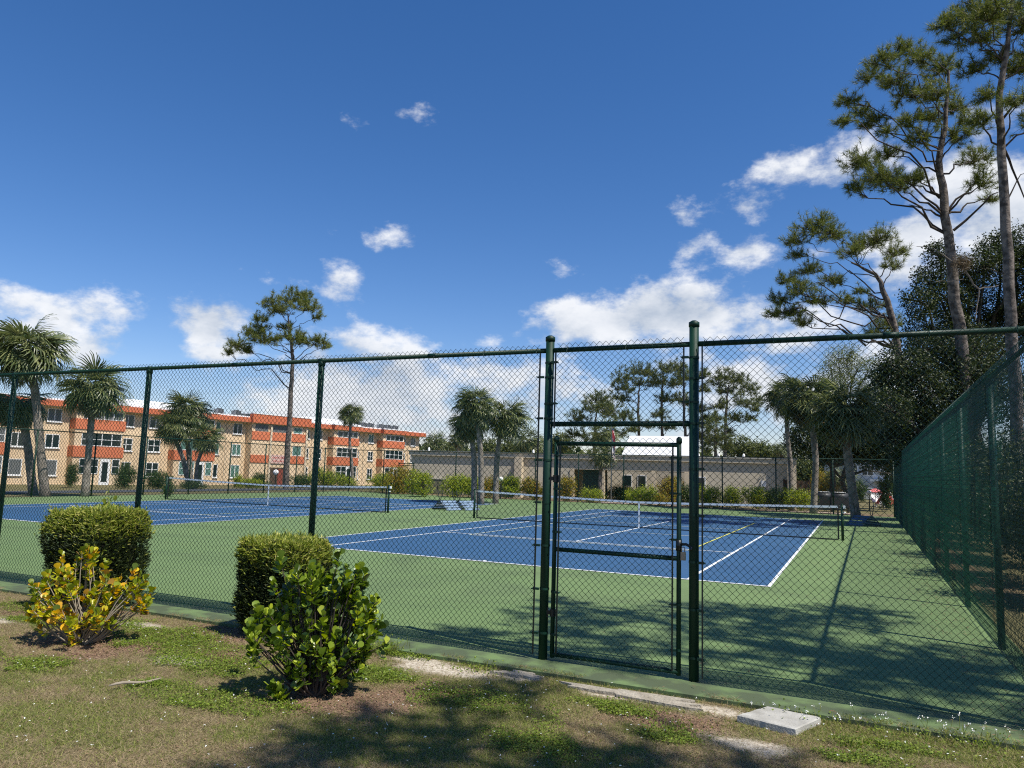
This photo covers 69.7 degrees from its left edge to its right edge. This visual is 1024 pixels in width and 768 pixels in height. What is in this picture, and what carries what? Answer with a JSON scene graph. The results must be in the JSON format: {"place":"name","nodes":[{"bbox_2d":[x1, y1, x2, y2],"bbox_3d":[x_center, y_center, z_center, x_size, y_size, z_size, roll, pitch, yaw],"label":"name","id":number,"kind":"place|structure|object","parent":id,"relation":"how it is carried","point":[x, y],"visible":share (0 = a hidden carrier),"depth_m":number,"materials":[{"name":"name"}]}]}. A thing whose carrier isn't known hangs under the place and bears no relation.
{"place":"outdoors","nodes":[
{"label":"outdoors","id":0,"kind":"place"},
{"bbox_2d":[5,487,409,493],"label":"road","id":1,"kind":"structure","parent":0,"point":[76,491],"depth_m":46.59,"materials":[{"name":"grey asphalt"}]},
{"bbox_2d":[0,484,1023,767],"bbox_3d":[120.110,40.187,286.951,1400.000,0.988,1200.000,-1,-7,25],"label":"ground","id":2,"kind":"structure","parent":0,"point":[764,748],"depth_m":5.46,"materials":[{"name":"green plant"}]},
{"bbox_2d":[0,393,56,494],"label":"palm tree","id":3,"kind":"object","parent":2,"relation":"on","point":[19,410],"visible":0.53,"depth_m":36.25,"materials":[{"name":"green plant"}]},
{"bbox_2d":[0,313,79,496],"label":"palm tree","id":4,"kind":"object","parent":2,"relation":"on","point":[26,356],"visible":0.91,"depth_m":34.55,"materials":[{"name":"green plant"}]},
{"bbox_2d":[64,462,80,487],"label":"shrub","id":5,"kind":"object","parent":2,"relation":"on","point":[71,474],"visible":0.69,"depth_m":69.83,"materials":[{"name":"green plant"}]},
{"bbox_2d":[22,543,155,646],"bbox_3d":[-4.223,2.130,7.297,1.240,1.055,0.720,4,-7,-16],"label":"clusia bush","id":6,"kind":"object","parent":2,"relation":"on","point":[80,626],"visible":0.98,"depth_m":7.34,"materials":[{"name":"yellow plant"}]},
{"bbox_2d":[51,350,133,496],"bbox_3d":[-20.290,1.994,35.399,3.473,7.125,3.471,-1,-7,25],"label":"palm tree","id":7,"kind":"object","parent":2,"relation":"on","point":[98,376],"visible":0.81,"depth_m":35.20,"materials":[{"name":"green plant"}]},
{"bbox_2d":[34,488,158,610],"bbox_3d":[-5.129,2.037,9.087,1.110,1.482,1.000,-1,-7,25],"label":"clipped hedge","id":8,"kind":"object","parent":2,"relation":"on","point":[113,534],"visible":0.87,"depth_m":8.87,"materials":[{"name":"green plant"}]},
{"bbox_2d":[111,461,136,488],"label":"shrub","id":9,"kind":"object","parent":2,"relation":"on","point":[123,475],"visible":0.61,"depth_m":67.81,"materials":[{"name":"green plant"}]},
{"bbox_2d":[143,469,172,489],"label":"shrub","id":10,"kind":"object","parent":2,"relation":"on","point":[157,478],"visible":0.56,"depth_m":65.66,"materials":[{"name":"green plant"}]},
{"bbox_2d":[152,409,199,488],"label":"palm tree","id":11,"kind":"object","parent":2,"relation":"on","point":[163,430],"visible":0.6,"depth_m":59.56,"materials":[{"name":"green plant"}]},
{"bbox_2d":[157,389,216,478],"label":"palm tree","id":12,"kind":"object","parent":2,"relation":"on","point":[202,409],"visible":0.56,"depth_m":60.99,"materials":[{"name":"green plant"}]},
{"bbox_2d":[186,419,225,488],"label":"palm tree","id":13,"kind":"object","parent":2,"relation":"on","point":[200,434],"visible":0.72,"depth_m":58.54,"materials":[{"name":"green plant"}]},
{"bbox_2d":[0,393,425,485],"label":"apartment building","id":14,"kind":"structure","parent":2,"relation":"on","point":[389,438],"depth_m":94.68,"materials":[{"name":"beige paint"}]},
{"bbox_2d":[7,459,21,475],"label":"window","id":15,"kind":"structure","parent":14,"relation":"in","point":[12,463],"depth_m":74.57,"materials":[{"name":"grey glass"}]},
{"bbox_2d":[47,408,62,422],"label":"window","id":16,"kind":"structure","parent":14,"relation":"in","point":[51,411],"depth_m":77.90,"materials":[{"name":"grey glass"}]},
{"bbox_2d":[81,433,121,446],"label":"window","id":17,"kind":"structure","parent":14,"relation":"in","point":[112,437],"depth_m":81.01,"materials":[{"name":"white paint"}]},
{"bbox_2d":[98,459,110,484],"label":"door","id":18,"kind":"structure","parent":14,"relation":"in","point":[108,470],"depth_m":80.67,"materials":[{"name":"white paint"}]},
{"bbox_2d":[221,284,332,487],"bbox_3d":[-19.604,0.040,59.769,10.046,17.203,5.515,0,-7,16],"label":"pine tree","id":19,"kind":"object","parent":2,"relation":"on","point":[261,333],"visible":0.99,"depth_m":59.79,"materials":[{"name":"green plant"}]},
{"bbox_2d":[228,527,337,636],"bbox_3d":[-2.482,2.135,7.924,1.000,1.161,0.793,-1,-7,25],"label":"clipped hedge","id":20,"kind":"object","parent":2,"relation":"on","point":[258,555],"visible":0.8,"depth_m":7.75,"materials":[{"name":"green plant"}]},
{"bbox_2d":[242,548,390,702],"bbox_3d":[-1.567,1.982,5.959,1.167,1.330,0.629,3,-7,-11],"label":"clusia bush","id":21,"kind":"object","parent":2,"relation":"on","point":[313,665],"visible":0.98,"depth_m":5.90,"materials":[{"name":"green plant"}]},
{"bbox_2d":[307,468,339,487],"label":"shrub","id":22,"kind":"object","parent":2,"relation":"on","point":[326,476],"visible":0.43,"depth_m":61.74,"materials":[{"name":"green plant"}]},
{"bbox_2d":[337,402,365,485],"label":"palm tree","id":23,"kind":"object","parent":2,"relation":"on","point":[355,412],"visible":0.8,"depth_m":71.72,"materials":[{"name":"green plant"}]},
{"bbox_2d":[370,634,416,657],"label":"weed tuft","id":24,"kind":"object","parent":2,"relation":"on","point":[390,649],"visible":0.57,"depth_m":7.29,"materials":[{"name":"green plant"}]},
{"bbox_2d":[381,462,418,493],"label":"shrub","id":25,"kind":"object","parent":2,"relation":"on","point":[397,484],"visible":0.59,"depth_m":51.74,"materials":[{"name":"green plant"}]},
{"bbox_2d":[404,468,435,496],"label":"shrub","id":26,"kind":"object","parent":2,"relation":"on","point":[422,485],"visible":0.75,"depth_m":47.85,"materials":[{"name":"green plant"}]},
{"bbox_2d":[419,430,448,450],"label":"tree","id":27,"kind":"object","parent":2,"relation":"on","point":[433,443],"visible":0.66,"depth_m":84.48,"materials":[{"name":"green plant"}]},
{"bbox_2d":[439,472,468,496],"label":"shrub","id":28,"kind":"object","parent":2,"relation":"on","point":[451,483],"visible":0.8,"depth_m":48.75,"materials":[{"name":"green plant"}]},
{"bbox_2d":[450,384,499,503],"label":"palm tree","id":29,"kind":"object","parent":2,"relation":"on","point":[483,419],"visible":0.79,"depth_m":39.52,"materials":[{"name":"green plant"}]},
{"bbox_2d":[442,656,518,679],"bbox_3d":[-0.256,2.620,6.789,0.621,0.109,0.772,8,-9,-42],"label":"weed tuft","id":30,"kind":"object","parent":2,"relation":"on","point":[475,665],"visible":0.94,"depth_m":6.82,"materials":[{"name":"green plant"}]},
{"bbox_2d":[470,434,502,451],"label":"distant tree","id":31,"kind":"object","parent":2,"relation":"on","point":[490,444],"visible":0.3,"depth_m":116.99,"materials":[{"name":"green plant"}]},
{"bbox_2d":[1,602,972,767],"bbox_3d":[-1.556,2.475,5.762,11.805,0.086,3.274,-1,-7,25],"label":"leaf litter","id":32,"kind":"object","parent":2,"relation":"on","point":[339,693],"visible":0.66,"depth_m":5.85,"materials":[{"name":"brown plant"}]},
{"bbox_2d":[0,596,976,767],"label":"clover","id":33,"kind":"object","parent":2,"relation":"on","point":[172,655],"visible":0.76,"depth_m":5.93,"materials":[{"name":"green plant"}]},
{"bbox_2d":[0,491,1023,750],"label":"court surface","id":34,"kind":"object","parent":2,"relation":"on","point":[748,693],"visible":0.56,"depth_m":9.41,"materials":[{"name":"green paint"}]},
{"bbox_2d":[0,427,351,496],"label":"chain link fence","id":35,"kind":"object","parent":34,"relation":"on","point":[265,465],"visible":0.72,"depth_m":40.75,"materials":[{"name":"green metal"}]},
{"bbox_2d":[2,496,488,524],"bbox_3d":[-10.713,5.354,32.379,10.970,0.001,23.770,-1,-7,25],"label":"court paint","id":36,"kind":"object","parent":34,"relation":"on","point":[237,512],"visible":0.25,"depth_m":29.51,"materials":[{"name":"blue paint"}]},
{"bbox_2d":[9,496,487,524],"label":"court lines","id":37,"kind":"object","parent":36,"relation":"on","point":[242,506],"visible":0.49,"depth_m":28.27,"materials":[{"name":"white paint"}]},
{"bbox_2d":[165,476,391,512],"bbox_3d":[-10.740,4.811,32.453,12.840,1.140,0.121,-1,-7,25],"label":"tennis net","id":38,"kind":"object","parent":34,"relation":"on","point":[300,486],"visible":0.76,"depth_m":32.21,"materials":[{"name":"black nylon netting"},{"name":"white vinyl band"},{"name":"green painted metal"}]},
{"bbox_2d":[432,491,461,509],"bbox_3d":[-2.940,5.265,33.369,1.021,0.866,0.988,-4,-9,41],"label":"court bench","id":39,"kind":"object","parent":34,"relation":"on","point":[447,505],"visible":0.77,"depth_m":33.26,"materials":[{"name":"blue plastic"}]},
{"bbox_2d":[446,415,489,502],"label":"palm tree","id":40,"kind":"object","parent":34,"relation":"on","point":[472,441],"visible":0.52,"depth_m":41.30,"materials":[{"name":"green plant"}]},
{"bbox_2d":[482,395,534,503],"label":"palm tree","id":41,"kind":"object","parent":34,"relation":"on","point":[507,422],"visible":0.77,"depth_m":41.07,"materials":[{"name":"green plant"}]},
{"bbox_2d":[499,474,522,498],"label":"shrub","id":42,"kind":"object","parent":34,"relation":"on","point":[505,484],"visible":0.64,"depth_m":48.82,"materials":[{"name":"green plant"}]},
{"bbox_2d":[0,320,1023,725],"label":"chain link fence","id":43,"kind":"object","parent":34,"relation":"on","point":[694,344],"visible":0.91,"depth_m":7.40,"materials":[{"name":"green metal"}]},
{"bbox_2d":[547,436,692,675],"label":"chain link gate","id":44,"kind":"structure","parent":43,"relation":"attached to","point":[552,612],"depth_m":6.96,"materials":[{"name":"green metal"}]},
{"bbox_2d":[324,509,820,586],"bbox_3d":[4.370,4.978,25.407,10.970,0.001,23.770,-1,-7,25],"label":"court paint","id":45,"kind":"object","parent":34,"relation":"on","point":[605,561],"visible":0.6,"depth_m":19.09,"materials":[{"name":"blue paint"}]},
{"bbox_2d":[320,509,822,586],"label":"court lines","id":46,"kind":"object","parent":45,"relation":"on","point":[786,564],"visible":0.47,"depth_m":17.96,"materials":[{"name":"white paint"}]},
{"bbox_2d":[348,449,894,516],"bbox_3d":[4.214,6.003,46.791,35.788,3.230,0.112,-1,-7,25],"label":"chain link fence","id":47,"kind":"object","parent":34,"relation":"on","point":[775,485],"visible":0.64,"depth_m":44.69,"materials":[{"name":"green metal"}]},
{"bbox_2d":[473,489,845,540],"bbox_3d":[4.423,4.434,25.443,13.020,1.140,0.121,-1,-7,25],"label":"tennis net","id":48,"kind":"object","parent":34,"relation":"on","point":[756,512],"visible":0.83,"depth_m":24.90,"materials":[{"name":"black nylon netting"},{"name":"white vinyl band"},{"name":"green painted steel"}]},
{"bbox_2d":[451,517,1023,742],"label":"fallen needles","id":49,"kind":"object","parent":34,"relation":"on","point":[903,645],"visible":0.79,"depth_m":8.26,"materials":[{"name":"brown plant"}]},
{"bbox_2d":[846,504,881,525],"bbox_3d":[14.781,5.506,30.890,1.021,0.866,0.988,4,-7,-15],"label":"court bench","id":50,"kind":"object","parent":34,"relation":"on","point":[863,518],"visible":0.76,"depth_m":30.79,"materials":[{"name":"blue plastic"}]},
{"bbox_2d":[893,336,1023,679],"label":"chain link fence","id":51,"kind":"object","parent":34,"relation":"on","point":[1000,577],"visible":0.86,"depth_m":9.84,"materials":[{"name":"green metal"}]},
{"bbox_2d":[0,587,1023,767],"bbox_3d":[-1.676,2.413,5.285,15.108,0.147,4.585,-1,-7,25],"label":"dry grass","id":52,"kind":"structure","parent":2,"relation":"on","point":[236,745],"depth_m":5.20,"materials":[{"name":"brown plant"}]},
{"bbox_2d":[490,670,541,680],"bbox_3d":[0.054,2.647,6.678,0.500,0.060,0.159,-1,-7,25],"label":"concrete rubble","id":53,"kind":"object","parent":2,"relation":"on","point":[525,675],"visible":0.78,"depth_m":6.64,"materials":[{"name":"grey concrete"}]},
{"bbox_2d":[16,619,1022,767],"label":"white flowers","id":54,"kind":"object","parent":2,"relation":"on","point":[411,705],"visible":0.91,"depth_m":5.29,"materials":[{"name":"white plant"}]},
{"bbox_2d":[511,423,543,452],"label":"tree","id":55,"kind":"object","parent":2,"relation":"on","point":[529,444],"visible":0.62,"depth_m":74.26,"materials":[{"name":"green plant"}]},
{"bbox_2d":[552,428,577,452],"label":"distant tree","id":56,"kind":"object","parent":2,"relation":"on","point":[561,435],"visible":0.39,"depth_m":119.54,"materials":[{"name":"green plant"}]},
{"bbox_2d":[553,475,579,501],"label":"shrub","id":57,"kind":"object","parent":2,"relation":"on","point":[572,487],"visible":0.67,"depth_m":47.93,"materials":[{"name":"green plant"}]},
{"bbox_2d":[580,487,606,502],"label":"shrub","id":58,"kind":"object","parent":2,"relation":"on","point":[594,491],"visible":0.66,"depth_m":47.86,"materials":[{"name":"green plant"}]},
{"bbox_2d":[409,436,797,509],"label":"building","id":59,"kind":"structure","parent":2,"relation":"on","point":[662,470],"depth_m":54.57,"materials":[{"name":"grey paint"}]},
{"bbox_2d":[564,387,642,451],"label":"pine tree","id":60,"kind":"object","parent":2,"relation":"on","point":[602,401],"visible":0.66,"depth_m":87.51,"materials":[{"name":"green plant"}]},
{"bbox_2d":[586,441,620,501],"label":"palm tree","id":61,"kind":"object","parent":2,"relation":"on","point":[599,450],"visible":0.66,"depth_m":50.74,"materials":[{"name":"green plant"}]},
{"bbox_2d":[586,417,623,498],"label":"palm tree","id":62,"kind":"object","parent":2,"relation":"on","point":[599,436],"visible":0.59,"depth_m":55.62,"materials":[{"name":"green plant"}]},
{"bbox_2d":[419,443,810,487],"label":"treeline","id":63,"kind":"object","parent":2,"relation":"on","point":[583,452],"depth_m":154.08,"materials":[{"name":"green plant"}]},
{"bbox_2d":[559,681,702,711],"bbox_3d":[0.964,2.611,6.139,1.276,0.060,0.229,-1,-7,25],"label":"concrete rubble","id":64,"kind":"object","parent":2,"relation":"on","point":[678,703],"visible":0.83,"depth_m":6.07,"materials":[{"name":"grey concrete"}]},
{"bbox_2d":[599,696,666,714],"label":"weed tuft","id":65,"kind":"object","parent":2,"relation":"on","point":[628,705],"visible":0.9,"depth_m":5.82,"materials":[{"name":"green plant"}]},
{"bbox_2d":[607,358,660,435],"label":"pine tree","id":66,"kind":"object","parent":2,"relation":"on","point":[624,386],"visible":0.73,"depth_m":94.53,"materials":[{"name":"green plant"}]},
{"bbox_2d":[622,483,658,505],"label":"shrub","id":67,"kind":"object","parent":2,"relation":"on","point":[636,496],"visible":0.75,"depth_m":45.76,"materials":[{"name":"green plant"}]},
{"bbox_2d":[648,358,688,435],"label":"pine tree","id":68,"kind":"object","parent":2,"relation":"on","point":[672,384],"visible":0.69,"depth_m":95.27,"materials":[{"name":"green plant"}]},
{"bbox_2d":[656,474,683,501],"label":"shrub","id":69,"kind":"object","parent":2,"relation":"on","point":[665,480],"visible":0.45,"depth_m":51.92,"materials":[{"name":"green plant"}]},
{"bbox_2d":[638,713,715,740],"bbox_3d":[1.213,2.508,5.408,0.528,0.093,0.523,2,-7,-1],"label":"weed tuft","id":70,"kind":"object","parent":2,"relation":"on","point":[672,726],"visible":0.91,"depth_m":5.38,"materials":[{"name":"green plant"}]},
{"bbox_2d":[681,367,713,436],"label":"pine tree","id":71,"kind":"object","parent":2,"relation":"on","point":[705,390],"visible":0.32,"depth_m":91.70,"materials":[{"name":"green plant"}]},
{"bbox_2d":[699,484,727,507],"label":"shrub","id":72,"kind":"object","parent":2,"relation":"on","point":[709,493],"visible":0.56,"depth_m":44.86,"materials":[{"name":"green plant"}]},
{"bbox_2d":[699,406,737,455],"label":"pine tree","id":73,"kind":"object","parent":2,"relation":"on","point":[714,443],"visible":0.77,"depth_m":79.11,"materials":[{"name":"green plant"}]},
{"bbox_2d":[704,365,766,455],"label":"pine tree","id":74,"kind":"object","parent":2,"relation":"on","point":[750,402],"visible":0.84,"depth_m":89.44,"materials":[{"name":"green plant"}]},
{"bbox_2d":[723,484,747,508],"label":"shrub","id":75,"kind":"object","parent":2,"relation":"on","point":[731,493],"visible":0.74,"depth_m":44.90,"materials":[{"name":"green plant"}]},
{"bbox_2d":[719,431,759,456],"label":"distant tree","id":76,"kind":"object","parent":2,"relation":"on","point":[744,446],"visible":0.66,"depth_m":109.14,"materials":[{"name":"green plant"}]},
{"bbox_2d":[738,485,769,508],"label":"shrub","id":77,"kind":"object","parent":2,"relation":"on","point":[752,497],"visible":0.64,"depth_m":44.75,"materials":[{"name":"green plant"}]},
{"bbox_2d":[765,485,786,510],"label":"shrub","id":78,"kind":"object","parent":2,"relation":"on","point":[772,492],"visible":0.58,"depth_m":44.36,"materials":[{"name":"green plant"}]},
{"bbox_2d":[737,706,820,735],"bbox_3d":[2.035,2.568,5.600,0.499,0.082,0.417,-4,-9,39],"label":"concrete slab","id":79,"kind":"object","parent":2,"relation":"on","point":[781,720],"depth_m":5.54,"materials":[{"name":"grey concrete"}]},
{"bbox_2d":[760,375,807,510],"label":"palm tree","id":80,"kind":"object","parent":2,"relation":"on","point":[774,392],"visible":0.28,"depth_m":45.88,"materials":[{"name":"green plant"}]},
{"bbox_2d":[779,486,818,510],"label":"shrub","id":81,"kind":"object","parent":2,"relation":"on","point":[796,500],"visible":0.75,"depth_m":43.82,"materials":[{"name":"green plant"}]},
{"bbox_2d":[736,698,862,737],"bbox_3d":[2.119,2.543,5.744,1.142,0.144,0.659,-6,-10,47],"label":"weed tuft","id":82,"kind":"object","parent":2,"relation":"on","point":[807,712],"visible":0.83,"depth_m":5.67,"materials":[{"name":"green plant"}]},
{"bbox_2d":[773,373,842,513],"bbox_3d":[16.409,3.315,40.555,3.670,7.925,3.797,3,-7,-10],"label":"palm tree","id":83,"kind":"object","parent":2,"relation":"on","point":[797,410],"visible":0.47,"depth_m":40.71,"materials":[{"name":"green plant"}]},
{"bbox_2d":[796,455,829,485],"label":"distant tree","id":84,"kind":"object","parent":2,"relation":"on","point":[804,471],"visible":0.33,"depth_m":89.29,"materials":[{"name":"green plant"}]},
{"bbox_2d":[760,207,913,413],"bbox_3d":[18.287,-1.232,39.787,9.605,16.793,4.990,3,-7,-9],"label":"pine tree","id":85,"kind":"object","parent":2,"relation":"on","point":[891,321],"visible":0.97,"depth_m":39.98,"materials":[{"name":"green plant"}]},
{"bbox_2d":[821,466,861,491],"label":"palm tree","id":86,"kind":"object","parent":2,"relation":"on","point":[838,480],"visible":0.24,"depth_m":60.03,"materials":[{"name":"green plant"}]},
{"bbox_2d":[780,404,911,510],"bbox_3d":[24.569,4.912,50.569,12.671,8.142,6.164,5,-8,-28],"label":"oak tree","id":87,"kind":"object","parent":2,"relation":"on","point":[798,437],"visible":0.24,"depth_m":49.50,"materials":[{"name":"green plant"}]},
{"bbox_2d":[802,370,889,517],"bbox_3d":[16.729,3.008,36.774,4.217,7.696,4.534,-1,-7,25],"label":"palm tree","id":88,"kind":"object","parent":2,"relation":"on","point":[827,407],"visible":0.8,"depth_m":36.43,"materials":[{"name":"green plant"}]},
{"bbox_2d":[812,341,891,492],"bbox_3d":[25.946,3.019,54.661,7.004,12.729,3.231,2,-7,-6],"label":"broadleaf tree","id":89,"kind":"object","parent":2,"relation":"on","point":[847,370],"visible":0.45,"depth_m":54.75,"materials":[{"name":"leaves"},{"name":"bark"}]},
{"bbox_2d":[823,732,889,756],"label":"weed tuft","id":90,"kind":"object","parent":2,"relation":"on","point":[853,741],"visible":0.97,"depth_m":5.11,"materials":[{"name":"green plant"}]},
{"bbox_2d":[824,460,890,491],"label":"white building","id":91,"kind":"structure","parent":2,"relation":"on","point":[870,480],"depth_m":85.17,"materials":[{"name":"grey paint"}]},
{"bbox_2d":[875,473,892,509],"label":"shrub","id":92,"kind":"object","parent":2,"relation":"on","point":[886,498],"visible":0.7,"depth_m":49.92,"materials":[{"name":"green plant"}]},
{"bbox_2d":[829,703,992,757],"bbox_3d":[2.874,2.509,5.377,1.034,0.175,0.674,-1,-7,25],"label":"weed tuft","id":93,"kind":"object","parent":2,"relation":"on","point":[909,730],"visible":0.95,"depth_m":5.37,"materials":[{"name":"green plant"}]},
{"bbox_2d":[828,34,998,448],"bbox_3d":[16.357,-5.100,29.412,8.169,19.774,4.422,2,-7,1],"label":"pine tree","id":94,"kind":"object","parent":2,"relation":"on","point":[898,181],"visible":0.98,"depth_m":29.89,"materials":[{"name":"green plant"}]},
{"bbox_2d":[860,322,1023,530],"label":"oak tree","id":95,"kind":"object","parent":2,"relation":"on","point":[911,395],"visible":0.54,"depth_m":29.67,"materials":[{"name":"green plant"}]},
{"bbox_2d":[894,217,1023,444],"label":"oak tree","id":96,"kind":"object","parent":2,"relation":"on","point":[988,261],"visible":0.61,"depth_m":33.82,"materials":[{"name":"green plant"}]},
{"bbox_2d":[911,712,1023,760],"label":"weed tuft","id":97,"kind":"object","parent":2,"relation":"on","point":[979,742],"visible":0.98,"depth_m":5.18,"materials":[{"name":"green plant"}]},
{"bbox_2d":[922,0,1023,451],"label":"pine tree","id":98,"kind":"object","parent":2,"relation":"on","point":[980,15],"visible":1,"depth_m":24.92,"materials":[{"name":"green plant"}]},
{"bbox_2d":[934,424,1023,553],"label":"shrub","id":99,"kind":"object","parent":2,"relation":"on","point":[987,470],"visible":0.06,"depth_m":18.03,"materials":[{"name":"green plant"}]},
{"bbox_2d":[955,429,1023,562],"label":"shrub","id":100,"kind":"object","parent":2,"relation":"on","point":[989,515],"visible":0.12,"depth_m":14.43,"materials":[{"name":"green plant"}]},
{"bbox_2d":[985,449,1023,582],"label":"shrub","id":101,"kind":"object","parent":2,"relation":"on","point":[1011,496],"visible":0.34,"depth_m":11.88,"materials":[{"name":"green plant"}]},
{"bbox_2d":[0,0,1023,459],"label":"sky","id":102,"kind":"structure","parent":0,"point":[449,175],"materials":[{"name":"blue"}]},
{"bbox_2d":[830,492,849,512],"bbox_3d":[20.478,7.371,45.885,1.100,1.240,0.600,0,-7,13],"label":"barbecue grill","id":103,"kind":"object","parent":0,"point":[845,503],"visible":0.58,"depth_m":45.66,"materials":[{"name":"grey metal"}]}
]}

